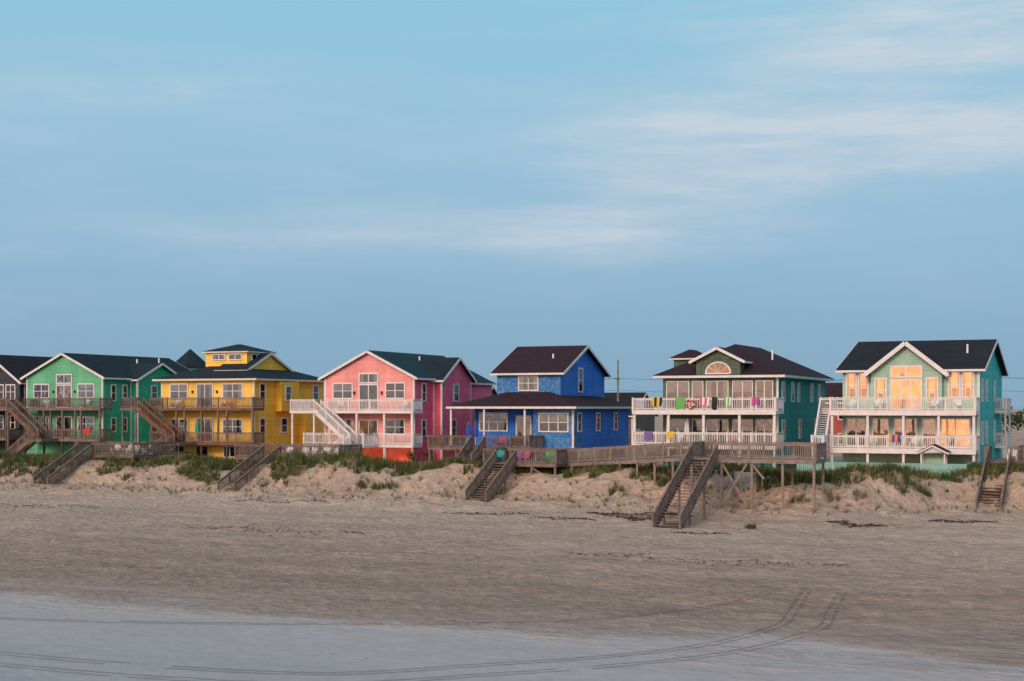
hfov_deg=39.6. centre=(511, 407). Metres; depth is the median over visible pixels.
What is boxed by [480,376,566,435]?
window interiors
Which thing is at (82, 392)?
window interiors
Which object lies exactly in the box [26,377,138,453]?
corner boards
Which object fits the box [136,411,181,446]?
stairs
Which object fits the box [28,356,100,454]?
front siding
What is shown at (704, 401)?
beach towel
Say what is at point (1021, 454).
boardwalk
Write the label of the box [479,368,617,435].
window frames
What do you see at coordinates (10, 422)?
window frames
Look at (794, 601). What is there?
tyre track
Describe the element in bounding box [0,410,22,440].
deck
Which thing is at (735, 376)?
roof trim
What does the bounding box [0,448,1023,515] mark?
dune grass
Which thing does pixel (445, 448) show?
deck
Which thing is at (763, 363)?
roof
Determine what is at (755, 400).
beach towel
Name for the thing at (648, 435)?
beach towel
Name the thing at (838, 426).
walls
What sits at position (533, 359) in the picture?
roof
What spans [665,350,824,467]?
walls
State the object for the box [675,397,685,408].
beach towel
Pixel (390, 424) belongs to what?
window interiors
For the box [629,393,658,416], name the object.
roof trim
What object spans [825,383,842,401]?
roof
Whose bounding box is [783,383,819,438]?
window glass
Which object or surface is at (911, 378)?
window frames
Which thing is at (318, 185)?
sky
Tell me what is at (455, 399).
window glass
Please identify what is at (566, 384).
walls
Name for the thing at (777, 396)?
corner boards
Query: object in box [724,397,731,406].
beach towel
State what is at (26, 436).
stairs railing
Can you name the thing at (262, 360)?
roof trim
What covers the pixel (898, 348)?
roof trim
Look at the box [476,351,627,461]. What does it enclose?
walls
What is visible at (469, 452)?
stairs
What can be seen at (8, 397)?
window glass
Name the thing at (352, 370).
front siding
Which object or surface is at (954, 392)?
window furnishings
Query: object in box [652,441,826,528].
beach access stairs
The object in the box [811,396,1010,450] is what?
railing
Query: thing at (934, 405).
adirondack chair
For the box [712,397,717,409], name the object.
beach towel
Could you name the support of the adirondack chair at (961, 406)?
on the deck at (966, 451)
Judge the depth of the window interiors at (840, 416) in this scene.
170.68 m
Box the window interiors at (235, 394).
[171,354,241,456]
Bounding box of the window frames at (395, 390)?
[332,373,458,442]
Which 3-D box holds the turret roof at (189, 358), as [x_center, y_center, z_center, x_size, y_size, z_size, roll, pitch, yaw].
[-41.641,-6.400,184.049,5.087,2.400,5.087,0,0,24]
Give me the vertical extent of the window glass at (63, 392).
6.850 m
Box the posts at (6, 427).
[5,411,6,451]
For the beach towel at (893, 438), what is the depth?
117.27 m
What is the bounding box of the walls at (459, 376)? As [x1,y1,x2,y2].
[345,363,491,461]
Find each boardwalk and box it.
[131,441,192,454]
[562,440,716,494]
[996,445,1023,459]
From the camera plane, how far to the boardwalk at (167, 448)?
143.56 m
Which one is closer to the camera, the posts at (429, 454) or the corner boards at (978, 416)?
the corner boards at (978, 416)
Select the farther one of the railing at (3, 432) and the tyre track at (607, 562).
the railing at (3, 432)
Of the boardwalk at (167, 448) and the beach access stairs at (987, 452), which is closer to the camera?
the beach access stairs at (987, 452)
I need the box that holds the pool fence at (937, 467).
[797,461,975,476]
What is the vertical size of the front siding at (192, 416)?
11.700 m
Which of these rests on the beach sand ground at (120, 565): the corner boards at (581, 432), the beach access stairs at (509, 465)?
the beach access stairs at (509, 465)
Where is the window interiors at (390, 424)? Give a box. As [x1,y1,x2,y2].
[334,374,403,456]
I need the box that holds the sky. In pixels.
[0,0,1023,408]
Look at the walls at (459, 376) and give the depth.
142.64 m
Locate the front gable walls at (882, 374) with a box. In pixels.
[871,370,942,409]
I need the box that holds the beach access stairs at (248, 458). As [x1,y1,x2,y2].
[217,443,361,490]
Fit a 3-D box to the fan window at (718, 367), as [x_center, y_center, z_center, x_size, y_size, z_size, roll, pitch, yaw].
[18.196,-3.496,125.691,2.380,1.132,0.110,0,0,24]
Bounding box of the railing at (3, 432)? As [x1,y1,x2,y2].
[0,398,22,438]
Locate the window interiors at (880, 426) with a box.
[847,367,970,445]
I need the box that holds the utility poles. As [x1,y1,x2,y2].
[496,360,1023,400]
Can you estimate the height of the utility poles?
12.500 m
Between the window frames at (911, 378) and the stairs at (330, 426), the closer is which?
the window frames at (911, 378)
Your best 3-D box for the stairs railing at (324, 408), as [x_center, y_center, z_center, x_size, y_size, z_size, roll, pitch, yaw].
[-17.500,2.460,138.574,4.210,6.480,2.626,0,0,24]
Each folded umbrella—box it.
[194,420,199,441]
[466,422,470,436]
[472,422,477,446]
[684,419,689,431]
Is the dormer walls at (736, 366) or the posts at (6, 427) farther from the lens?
the posts at (6, 427)
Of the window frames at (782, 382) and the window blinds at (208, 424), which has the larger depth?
the window blinds at (208, 424)
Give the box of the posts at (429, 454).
[428,409,525,461]
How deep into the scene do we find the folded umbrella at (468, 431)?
133.71 m
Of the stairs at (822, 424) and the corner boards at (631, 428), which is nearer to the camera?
the stairs at (822, 424)
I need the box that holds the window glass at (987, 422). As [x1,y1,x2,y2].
[987,381,987,441]
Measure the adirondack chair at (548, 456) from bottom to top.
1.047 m
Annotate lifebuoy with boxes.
[686,399,694,408]
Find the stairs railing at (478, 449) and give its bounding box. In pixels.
[458,436,484,460]
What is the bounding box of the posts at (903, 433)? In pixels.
[812,409,1010,469]
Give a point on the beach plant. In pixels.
(750, 526)
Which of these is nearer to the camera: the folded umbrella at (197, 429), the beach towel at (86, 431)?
the folded umbrella at (197, 429)
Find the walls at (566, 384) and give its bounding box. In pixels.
[497,372,603,397]
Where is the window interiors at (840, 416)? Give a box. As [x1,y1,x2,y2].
[839,409,842,443]
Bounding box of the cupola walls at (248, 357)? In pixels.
[247,352,260,362]
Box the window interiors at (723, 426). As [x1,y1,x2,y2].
[667,381,771,442]
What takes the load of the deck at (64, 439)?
attached to the walls at (146, 383)
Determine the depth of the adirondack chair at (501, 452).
119.25 m
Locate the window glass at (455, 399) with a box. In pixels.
[423,384,457,435]
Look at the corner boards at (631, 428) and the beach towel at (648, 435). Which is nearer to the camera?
the beach towel at (648, 435)
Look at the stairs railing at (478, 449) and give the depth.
130.93 m
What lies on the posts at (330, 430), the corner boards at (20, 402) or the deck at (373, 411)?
the deck at (373, 411)
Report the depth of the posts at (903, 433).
118.27 m
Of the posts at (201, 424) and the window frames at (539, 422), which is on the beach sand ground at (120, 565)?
the posts at (201, 424)
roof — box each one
[0,355,52,382]
[22,353,189,379]
[154,344,318,379]
[176,349,205,366]
[321,350,494,382]
[449,345,631,405]
[604,392,657,415]
[653,344,833,378]
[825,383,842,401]
[836,339,1007,375]
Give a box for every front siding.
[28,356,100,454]
[162,352,252,458]
[325,353,412,442]
[843,371,976,469]
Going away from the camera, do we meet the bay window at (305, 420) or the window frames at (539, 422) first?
the window frames at (539, 422)
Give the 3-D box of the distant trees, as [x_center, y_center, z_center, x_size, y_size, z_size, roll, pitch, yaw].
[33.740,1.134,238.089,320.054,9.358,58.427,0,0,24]
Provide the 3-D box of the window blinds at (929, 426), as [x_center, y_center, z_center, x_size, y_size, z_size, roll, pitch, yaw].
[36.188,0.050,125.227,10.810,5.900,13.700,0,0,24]
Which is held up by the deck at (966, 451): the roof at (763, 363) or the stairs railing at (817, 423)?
the stairs railing at (817, 423)
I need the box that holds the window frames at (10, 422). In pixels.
[0,384,25,427]
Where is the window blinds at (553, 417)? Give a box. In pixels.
[520,376,566,421]
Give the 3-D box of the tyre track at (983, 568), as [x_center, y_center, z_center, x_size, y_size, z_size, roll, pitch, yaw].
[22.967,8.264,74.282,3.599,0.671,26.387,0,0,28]
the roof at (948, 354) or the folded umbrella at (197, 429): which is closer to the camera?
the roof at (948, 354)
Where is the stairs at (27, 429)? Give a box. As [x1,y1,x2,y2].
[7,408,46,453]
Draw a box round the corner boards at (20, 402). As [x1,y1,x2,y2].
[19,384,20,452]
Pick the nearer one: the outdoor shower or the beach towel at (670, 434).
the outdoor shower
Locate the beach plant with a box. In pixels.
[744,523,755,528]
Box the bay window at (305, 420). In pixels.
[275,382,315,451]
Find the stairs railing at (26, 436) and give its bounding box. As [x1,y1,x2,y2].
[7,398,47,452]
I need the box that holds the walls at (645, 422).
[629,397,654,444]
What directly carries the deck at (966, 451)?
attached to the walls at (905, 355)
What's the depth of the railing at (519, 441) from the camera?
132.42 m
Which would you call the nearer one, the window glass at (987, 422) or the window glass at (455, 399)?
the window glass at (987, 422)
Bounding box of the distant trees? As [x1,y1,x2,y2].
[1002,404,1023,432]
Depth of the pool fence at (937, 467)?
109.29 m
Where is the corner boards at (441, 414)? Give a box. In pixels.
[324,378,470,460]
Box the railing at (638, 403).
[632,397,783,446]
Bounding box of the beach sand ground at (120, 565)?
[0,409,1023,680]
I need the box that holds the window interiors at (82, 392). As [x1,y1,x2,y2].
[79,384,92,429]
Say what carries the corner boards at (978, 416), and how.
on the walls at (905, 355)
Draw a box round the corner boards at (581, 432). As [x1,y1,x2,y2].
[475,409,628,447]
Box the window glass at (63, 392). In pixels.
[34,375,156,436]
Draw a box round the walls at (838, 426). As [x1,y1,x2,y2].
[825,404,842,452]
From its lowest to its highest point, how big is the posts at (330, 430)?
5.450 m
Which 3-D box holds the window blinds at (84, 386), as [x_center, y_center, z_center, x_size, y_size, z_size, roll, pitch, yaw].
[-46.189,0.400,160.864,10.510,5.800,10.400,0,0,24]
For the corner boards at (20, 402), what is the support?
on the walls at (5, 378)
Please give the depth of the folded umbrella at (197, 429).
148.01 m
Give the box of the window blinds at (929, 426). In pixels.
[848,372,972,433]
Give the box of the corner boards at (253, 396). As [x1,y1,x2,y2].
[161,380,323,431]
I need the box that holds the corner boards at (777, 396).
[663,377,778,469]
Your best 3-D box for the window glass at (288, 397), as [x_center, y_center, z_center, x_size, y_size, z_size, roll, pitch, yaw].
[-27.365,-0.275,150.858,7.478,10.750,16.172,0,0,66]
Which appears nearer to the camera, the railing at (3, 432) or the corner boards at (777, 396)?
the corner boards at (777, 396)
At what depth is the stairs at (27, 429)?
154.35 m
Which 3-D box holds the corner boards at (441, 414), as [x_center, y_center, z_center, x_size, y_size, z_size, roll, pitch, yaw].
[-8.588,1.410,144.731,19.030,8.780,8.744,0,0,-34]
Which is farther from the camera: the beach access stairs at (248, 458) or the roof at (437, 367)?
the roof at (437, 367)
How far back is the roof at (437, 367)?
144.14 m
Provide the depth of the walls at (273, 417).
150.87 m
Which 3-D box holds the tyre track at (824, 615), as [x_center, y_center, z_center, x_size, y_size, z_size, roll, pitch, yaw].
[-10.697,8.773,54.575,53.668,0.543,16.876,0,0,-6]
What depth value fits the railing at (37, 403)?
153.88 m
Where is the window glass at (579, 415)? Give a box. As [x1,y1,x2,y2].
[578,369,616,430]
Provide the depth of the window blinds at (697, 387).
127.10 m
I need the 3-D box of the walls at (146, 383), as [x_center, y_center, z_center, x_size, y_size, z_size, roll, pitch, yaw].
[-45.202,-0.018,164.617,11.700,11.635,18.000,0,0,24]
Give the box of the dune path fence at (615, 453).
[587,444,711,469]
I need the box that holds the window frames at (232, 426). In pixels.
[170,353,318,457]
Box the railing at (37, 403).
[0,397,112,439]
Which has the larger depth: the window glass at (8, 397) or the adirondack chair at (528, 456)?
the window glass at (8, 397)
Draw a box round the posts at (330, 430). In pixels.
[291,413,413,459]
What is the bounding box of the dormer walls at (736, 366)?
[674,359,745,377]
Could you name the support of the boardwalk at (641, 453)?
on the beach sand ground at (120, 565)
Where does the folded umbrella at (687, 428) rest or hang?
on the deck at (733, 412)
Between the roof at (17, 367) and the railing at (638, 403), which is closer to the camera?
the railing at (638, 403)
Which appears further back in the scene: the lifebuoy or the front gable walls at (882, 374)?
the lifebuoy
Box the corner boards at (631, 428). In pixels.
[631,417,632,444]
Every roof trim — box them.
[0,365,25,383]
[20,353,189,380]
[152,351,323,381]
[318,351,495,384]
[446,346,631,408]
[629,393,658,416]
[652,347,833,380]
[835,339,1008,377]
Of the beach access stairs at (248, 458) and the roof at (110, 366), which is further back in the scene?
the roof at (110, 366)
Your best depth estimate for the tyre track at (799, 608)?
50.04 m
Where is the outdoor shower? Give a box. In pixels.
[916,444,950,470]
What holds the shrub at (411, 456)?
on the beach sand ground at (120, 565)
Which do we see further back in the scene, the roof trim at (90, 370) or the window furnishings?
the roof trim at (90, 370)
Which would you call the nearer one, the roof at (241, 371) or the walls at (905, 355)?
the walls at (905, 355)
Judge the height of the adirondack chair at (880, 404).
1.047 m
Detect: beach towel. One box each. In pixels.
[84,428,90,434]
[644,431,652,439]
[651,397,662,406]
[667,431,674,438]
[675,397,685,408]
[700,397,709,405]
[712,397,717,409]
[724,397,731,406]
[751,397,759,405]
[889,434,900,442]
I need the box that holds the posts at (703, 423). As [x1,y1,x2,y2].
[633,414,775,466]
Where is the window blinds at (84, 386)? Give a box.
[79,385,92,387]
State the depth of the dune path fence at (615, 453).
112.10 m
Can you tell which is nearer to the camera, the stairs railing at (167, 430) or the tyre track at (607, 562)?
the tyre track at (607, 562)
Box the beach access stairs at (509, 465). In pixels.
[465,447,576,501]
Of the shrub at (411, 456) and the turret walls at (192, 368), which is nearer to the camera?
the shrub at (411, 456)
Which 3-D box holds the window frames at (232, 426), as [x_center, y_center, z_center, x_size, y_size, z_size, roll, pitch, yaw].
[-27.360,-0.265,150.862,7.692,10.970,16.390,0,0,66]
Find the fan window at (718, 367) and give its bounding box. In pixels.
[705,361,730,373]
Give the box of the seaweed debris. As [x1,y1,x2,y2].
[2,498,997,565]
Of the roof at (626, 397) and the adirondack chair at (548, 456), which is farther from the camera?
the roof at (626, 397)
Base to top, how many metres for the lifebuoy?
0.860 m
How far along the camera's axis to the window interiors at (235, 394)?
148.76 m
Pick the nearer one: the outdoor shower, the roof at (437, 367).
the outdoor shower
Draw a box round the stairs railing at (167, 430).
[135,398,182,442]
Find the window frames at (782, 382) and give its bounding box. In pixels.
[666,380,820,442]
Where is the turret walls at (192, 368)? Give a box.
[186,367,203,369]
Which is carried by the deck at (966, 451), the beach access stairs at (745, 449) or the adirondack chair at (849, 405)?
the adirondack chair at (849, 405)
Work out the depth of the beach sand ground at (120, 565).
70.81 m
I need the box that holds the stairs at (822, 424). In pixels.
[816,412,830,442]
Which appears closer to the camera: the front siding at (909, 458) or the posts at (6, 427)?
the front siding at (909, 458)
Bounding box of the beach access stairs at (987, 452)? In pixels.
[975,445,1023,510]
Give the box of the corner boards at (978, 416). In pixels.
[977,371,979,462]
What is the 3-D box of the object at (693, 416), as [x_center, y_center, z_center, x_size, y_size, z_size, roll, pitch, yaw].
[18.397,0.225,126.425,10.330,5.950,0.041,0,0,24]
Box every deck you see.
[0,408,111,441]
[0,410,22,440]
[120,408,263,445]
[290,410,422,447]
[428,445,543,450]
[632,410,783,449]
[812,410,1010,454]
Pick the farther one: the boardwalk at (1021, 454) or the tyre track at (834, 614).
the boardwalk at (1021, 454)
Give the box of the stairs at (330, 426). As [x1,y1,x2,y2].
[314,413,355,453]
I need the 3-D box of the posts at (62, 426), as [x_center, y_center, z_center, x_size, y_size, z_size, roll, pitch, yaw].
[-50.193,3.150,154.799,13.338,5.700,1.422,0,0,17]
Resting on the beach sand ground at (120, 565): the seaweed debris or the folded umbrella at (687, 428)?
the seaweed debris
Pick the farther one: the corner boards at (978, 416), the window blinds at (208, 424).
the window blinds at (208, 424)
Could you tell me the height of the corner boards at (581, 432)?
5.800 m
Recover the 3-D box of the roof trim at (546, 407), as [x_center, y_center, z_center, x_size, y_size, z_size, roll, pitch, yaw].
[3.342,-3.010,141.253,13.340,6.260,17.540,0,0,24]
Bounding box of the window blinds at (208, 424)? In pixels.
[171,355,241,450]
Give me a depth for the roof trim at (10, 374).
160.38 m
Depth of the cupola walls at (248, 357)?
151.56 m
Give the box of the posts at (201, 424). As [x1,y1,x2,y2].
[122,411,253,457]
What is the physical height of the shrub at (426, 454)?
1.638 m
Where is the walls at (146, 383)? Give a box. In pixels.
[52,361,171,452]
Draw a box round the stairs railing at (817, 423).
[814,398,831,441]
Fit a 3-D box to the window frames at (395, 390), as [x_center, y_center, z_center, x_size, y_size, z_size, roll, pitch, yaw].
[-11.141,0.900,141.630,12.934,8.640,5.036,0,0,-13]
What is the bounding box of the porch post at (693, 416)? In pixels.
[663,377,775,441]
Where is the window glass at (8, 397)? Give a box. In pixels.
[0,385,25,427]
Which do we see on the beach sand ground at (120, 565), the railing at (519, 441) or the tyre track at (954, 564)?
the tyre track at (954, 564)
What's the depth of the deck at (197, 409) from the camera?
146.15 m
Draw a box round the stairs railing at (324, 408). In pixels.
[314,400,357,455]
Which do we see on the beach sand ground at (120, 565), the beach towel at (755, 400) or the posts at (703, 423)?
the posts at (703, 423)
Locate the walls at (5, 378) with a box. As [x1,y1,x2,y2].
[0,367,25,452]
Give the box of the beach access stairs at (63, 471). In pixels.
[33,441,163,484]
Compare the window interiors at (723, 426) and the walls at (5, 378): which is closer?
the window interiors at (723, 426)
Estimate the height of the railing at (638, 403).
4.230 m
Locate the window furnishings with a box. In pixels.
[850,373,969,445]
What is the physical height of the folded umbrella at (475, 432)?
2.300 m
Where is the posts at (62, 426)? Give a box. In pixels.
[7,410,100,454]
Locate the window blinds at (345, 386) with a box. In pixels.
[334,374,376,425]
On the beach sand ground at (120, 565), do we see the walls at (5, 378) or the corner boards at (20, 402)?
the walls at (5, 378)
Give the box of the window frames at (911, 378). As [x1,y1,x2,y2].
[846,365,995,446]
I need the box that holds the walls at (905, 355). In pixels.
[873,346,1001,465]
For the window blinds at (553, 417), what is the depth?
133.13 m
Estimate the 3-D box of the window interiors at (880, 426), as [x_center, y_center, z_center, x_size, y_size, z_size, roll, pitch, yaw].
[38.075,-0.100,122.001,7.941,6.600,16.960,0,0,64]
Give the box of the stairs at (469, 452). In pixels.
[463,448,482,460]
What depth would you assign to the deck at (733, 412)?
123.49 m
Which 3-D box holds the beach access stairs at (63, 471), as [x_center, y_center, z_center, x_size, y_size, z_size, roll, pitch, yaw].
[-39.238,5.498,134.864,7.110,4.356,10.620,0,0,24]
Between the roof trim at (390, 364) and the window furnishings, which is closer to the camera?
the window furnishings
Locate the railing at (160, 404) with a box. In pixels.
[121,397,263,442]
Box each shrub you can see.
[406,451,420,460]
[421,450,435,461]
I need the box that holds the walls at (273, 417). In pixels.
[162,356,322,455]
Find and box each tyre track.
[0,591,802,671]
[0,592,809,674]
[0,592,838,680]
[0,592,846,680]
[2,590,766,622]
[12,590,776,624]
[227,550,1001,565]
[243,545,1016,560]
[832,538,958,595]
[859,538,987,599]
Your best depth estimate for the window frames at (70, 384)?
156.29 m
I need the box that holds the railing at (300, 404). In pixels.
[290,399,422,445]
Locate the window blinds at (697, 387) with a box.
[668,381,751,426]
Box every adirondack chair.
[497,449,503,461]
[520,452,530,460]
[544,450,553,462]
[844,400,856,409]
[872,398,883,409]
[927,399,939,409]
[953,399,963,409]
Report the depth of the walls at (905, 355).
124.18 m
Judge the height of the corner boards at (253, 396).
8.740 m
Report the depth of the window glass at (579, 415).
140.21 m
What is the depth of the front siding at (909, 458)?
120.09 m
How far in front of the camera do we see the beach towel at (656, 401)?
125.62 m
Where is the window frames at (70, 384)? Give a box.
[33,374,157,431]
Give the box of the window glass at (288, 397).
[196,355,317,451]
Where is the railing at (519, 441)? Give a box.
[427,434,543,447]
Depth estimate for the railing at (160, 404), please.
146.30 m

